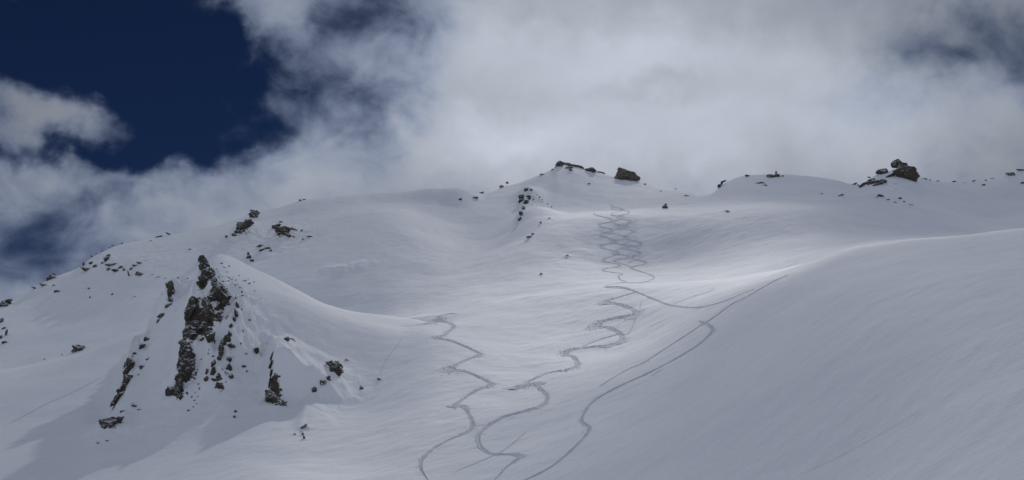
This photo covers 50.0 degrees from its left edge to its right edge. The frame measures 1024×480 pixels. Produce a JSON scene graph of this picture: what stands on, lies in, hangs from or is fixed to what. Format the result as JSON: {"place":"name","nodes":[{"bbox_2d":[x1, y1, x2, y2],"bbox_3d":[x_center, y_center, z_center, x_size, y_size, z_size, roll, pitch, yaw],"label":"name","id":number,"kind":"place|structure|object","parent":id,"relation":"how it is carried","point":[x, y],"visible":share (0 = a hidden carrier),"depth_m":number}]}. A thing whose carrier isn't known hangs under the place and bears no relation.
{"place":"outdoors","nodes":[
{"label":"outdoors","id":0,"kind":"place"},
{"bbox_2d":[0,228,1023,479],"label":"snow slope","id":1,"kind":"structure","parent":0,"point":[824,362],"depth_m":180.02},
{"bbox_2d":[8,378,98,423],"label":"ski track","id":2,"kind":"structure","parent":1,"relation":"on","point":[51,401],"depth_m":265.02},
{"bbox_2d":[98,416,123,428],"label":"rock crag","id":3,"kind":"structure","parent":1,"relation":"on","point":[108,422],"depth_m":208.68},
{"bbox_2d":[110,358,134,406],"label":"rock crag","id":4,"kind":"structure","parent":1,"relation":"on","point":[129,364],"depth_m":233.70},
{"bbox_2d":[132,313,163,354],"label":"rock crag","id":5,"kind":"structure","parent":1,"relation":"on","point":[160,315],"depth_m":250.21},
{"bbox_2d":[165,280,174,307],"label":"rock crag","id":6,"kind":"structure","parent":1,"relation":"on","point":[169,285],"depth_m":262.62},
{"bbox_2d":[165,374,182,399],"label":"rock crag","id":7,"kind":"structure","parent":1,"relation":"on","point":[176,389],"depth_m":216.56},
{"bbox_2d":[176,339,195,376],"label":"rock crag","id":8,"kind":"structure","parent":1,"relation":"on","point":[186,363],"depth_m":220.57},
{"bbox_2d":[184,296,196,320],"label":"rock crag","id":9,"kind":"structure","parent":1,"relation":"on","point":[190,308],"depth_m":231.82},
{"bbox_2d":[182,319,204,339],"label":"rock crag","id":10,"kind":"structure","parent":1,"relation":"on","point":[192,329],"depth_m":225.86},
{"bbox_2d":[196,255,214,286],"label":"rock crag","id":11,"kind":"structure","parent":1,"relation":"on","point":[206,275],"depth_m":247.75},
{"bbox_2d":[199,330,214,342],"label":"rock crag","id":12,"kind":"structure","parent":1,"relation":"on","point":[209,335],"depth_m":223.71},
{"bbox_2d":[197,297,222,322],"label":"rock crag","id":13,"kind":"structure","parent":1,"relation":"on","point":[206,313],"depth_m":227.91},
{"bbox_2d":[204,345,223,381],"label":"rock crag","id":14,"kind":"structure","parent":1,"relation":"on","point":[219,357],"depth_m":214.85},
{"bbox_2d":[207,277,231,304],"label":"rock crag","id":15,"kind":"structure","parent":1,"relation":"on","point":[219,292],"depth_m":236.83},
{"bbox_2d":[226,357,233,378],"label":"rock crag","id":16,"kind":"structure","parent":1,"relation":"on","point":[229,367],"depth_m":218.05},
{"bbox_2d":[226,323,235,347],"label":"rock crag","id":17,"kind":"structure","parent":1,"relation":"on","point":[229,345],"depth_m":222.30},
{"bbox_2d":[233,302,238,321],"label":"rock crag","id":18,"kind":"structure","parent":1,"relation":"on","point":[236,312],"depth_m":231.68},
{"bbox_2d":[268,352,272,387],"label":"rock crag","id":19,"kind":"structure","parent":1,"relation":"on","point":[269,367],"depth_m":210.06},
{"bbox_2d":[265,390,287,405],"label":"rock crag","id":20,"kind":"structure","parent":1,"relation":"on","point":[272,397],"depth_m":205.25},
{"bbox_2d":[326,360,343,380],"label":"rock crag","id":21,"kind":"structure","parent":1,"relation":"on","point":[336,367],"depth_m":218.78},
{"bbox_2d":[390,313,503,479],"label":"ski track","id":22,"kind":"structure","parent":1,"relation":"on","point":[454,405],"depth_m":214.95},
{"bbox_2d":[457,433,523,470],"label":"ski track","id":23,"kind":"structure","parent":1,"relation":"on","point":[495,454],"depth_m":161.71},
{"bbox_2d":[472,291,664,479],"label":"ski track","id":24,"kind":"structure","parent":1,"relation":"on","point":[624,338],"depth_m":219.79},
{"bbox_2d":[584,301,641,345],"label":"ski track","id":25,"kind":"structure","parent":1,"relation":"on","point":[620,334],"depth_m":245.20},
{"bbox_2d":[525,321,717,479],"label":"ski track","id":26,"kind":"structure","parent":1,"relation":"on","point":[711,327],"depth_m":178.90},
{"bbox_2d":[607,286,753,308],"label":"ski track","id":27,"kind":"structure","parent":1,"relation":"on","point":[667,304],"depth_m":252.81},
{"bbox_2d":[600,275,786,385],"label":"ski track","id":28,"kind":"structure","parent":1,"relation":"on","point":[694,329],"depth_m":206.77},
{"bbox_2d":[0,164,1023,370],"bbox_3d":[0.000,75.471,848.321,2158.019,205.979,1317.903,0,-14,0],"label":"snow mountain","id":29,"kind":"structure","parent":0,"point":[427,252],"depth_m":504.10},
{"bbox_2d":[0,318,7,343],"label":"ridge rock","id":30,"kind":"object","parent":29,"relation":"on","point":[2,320],"visible":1,"depth_m":458.07},
{"bbox_2d":[0,298,12,306],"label":"ridge rock","id":31,"kind":"object","parent":29,"relation":"on","point":[6,302],"visible":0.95,"depth_m":511.62},
{"bbox_2d":[32,273,56,287],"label":"ridge rock","id":32,"kind":"object","parent":29,"relation":"on","point":[51,276],"visible":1,"depth_m":536.62},
{"bbox_2d":[71,344,85,352],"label":"ridge rock","id":33,"kind":"object","parent":29,"relation":"on","point":[78,347],"visible":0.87,"depth_m":411.97},
{"bbox_2d":[81,261,96,270],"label":"ridge rock","id":34,"kind":"object","parent":29,"relation":"on","point":[86,268],"visible":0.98,"depth_m":535.69},
{"bbox_2d":[101,254,110,263],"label":"ridge rock","id":35,"kind":"object","parent":29,"relation":"on","point":[106,258],"visible":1,"depth_m":535.83},
{"bbox_2d":[105,263,124,271],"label":"ridge rock","id":36,"kind":"object","parent":29,"relation":"on","point":[113,270],"visible":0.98,"depth_m":518.80},
{"bbox_2d":[127,262,141,275],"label":"ridge rock","id":37,"kind":"object","parent":29,"relation":"on","point":[132,268],"visible":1,"depth_m":508.81},
{"bbox_2d":[232,210,259,235],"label":"ridge rock","id":38,"kind":"object","parent":29,"relation":"on","point":[246,223],"visible":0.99,"depth_m":546.51},
{"bbox_2d":[246,252,253,261],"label":"ridge rock","id":39,"kind":"object","parent":29,"relation":"on","point":[249,256],"visible":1,"depth_m":507.38},
{"bbox_2d":[256,244,271,250],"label":"ridge rock","id":40,"kind":"object","parent":29,"relation":"on","point":[259,245],"visible":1,"depth_m":515.22},
{"bbox_2d":[272,221,296,236],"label":"ridge rock","id":41,"kind":"object","parent":29,"relation":"on","point":[283,230],"visible":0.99,"depth_m":533.91},
{"bbox_2d":[517,206,525,220],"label":"ridge rock","id":42,"kind":"object","parent":29,"relation":"on","point":[520,214],"visible":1,"depth_m":556.24},
{"bbox_2d":[518,188,532,203],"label":"ridge rock","id":43,"kind":"object","parent":29,"relation":"on","point":[521,198],"visible":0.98,"depth_m":628.46},
{"bbox_2d":[551,161,563,169],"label":"ridge rock","id":44,"kind":"object","parent":29,"relation":"on","point":[559,163],"visible":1,"depth_m":723.92},
{"bbox_2d":[563,162,604,173],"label":"ridge rock","id":45,"kind":"object","parent":29,"relation":"on","point":[573,165],"visible":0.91,"depth_m":730.07},
{"bbox_2d":[584,167,596,172],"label":"ridge rock","id":46,"kind":"object","parent":29,"relation":"on","point":[591,169],"visible":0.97,"depth_m":719.44},
{"bbox_2d":[594,213,632,290],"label":"ski track","id":47,"kind":"structure","parent":29,"relation":"on","point":[602,235],"depth_m":484.37},
{"bbox_2d":[607,205,631,267],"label":"ski track","id":48,"kind":"structure","parent":29,"relation":"on","point":[611,241],"depth_m":497.31},
{"bbox_2d":[614,167,639,180],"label":"ridge boulder","id":49,"kind":"object","parent":29,"relation":"on","point":[623,174],"visible":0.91,"depth_m":716.08},
{"bbox_2d":[620,215,641,262],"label":"ski track","id":50,"kind":"structure","parent":29,"relation":"on","point":[636,228],"depth_m":495.66},
{"bbox_2d":[612,208,655,282],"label":"ski track","id":51,"kind":"structure","parent":29,"relation":"on","point":[640,244],"depth_m":488.55},
{"bbox_2d":[766,171,783,177],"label":"ridge rock","id":52,"kind":"object","parent":29,"relation":"on","point":[772,175],"visible":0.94,"depth_m":694.08},
{"bbox_2d":[859,173,894,186],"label":"ridge rock","id":53,"kind":"object","parent":29,"relation":"on","point":[876,182],"visible":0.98,"depth_m":655.48},
{"bbox_2d":[875,168,887,173],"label":"ridge rock","id":54,"kind":"object","parent":29,"relation":"on","point":[882,171],"visible":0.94,"depth_m":683.02},
{"bbox_2d":[890,159,919,181],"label":"rock tower","id":55,"kind":"structure","parent":29,"relation":"on","point":[905,170],"depth_m":661.95},
{"bbox_2d":[1006,169,1023,183],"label":"ridge rock","id":56,"kind":"object","parent":29,"relation":"on","point":[1010,173],"visible":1,"depth_m":678.96},
{"bbox_2d":[0,0,1023,301],"label":"sky","id":57,"kind":"structure","parent":0,"point":[122,121]},
{"bbox_2d":[800,410,920,474],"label":"ski track","id":58,"kind":"structure","parent":0,"point":[859,445],"depth_m":97.33}
]}

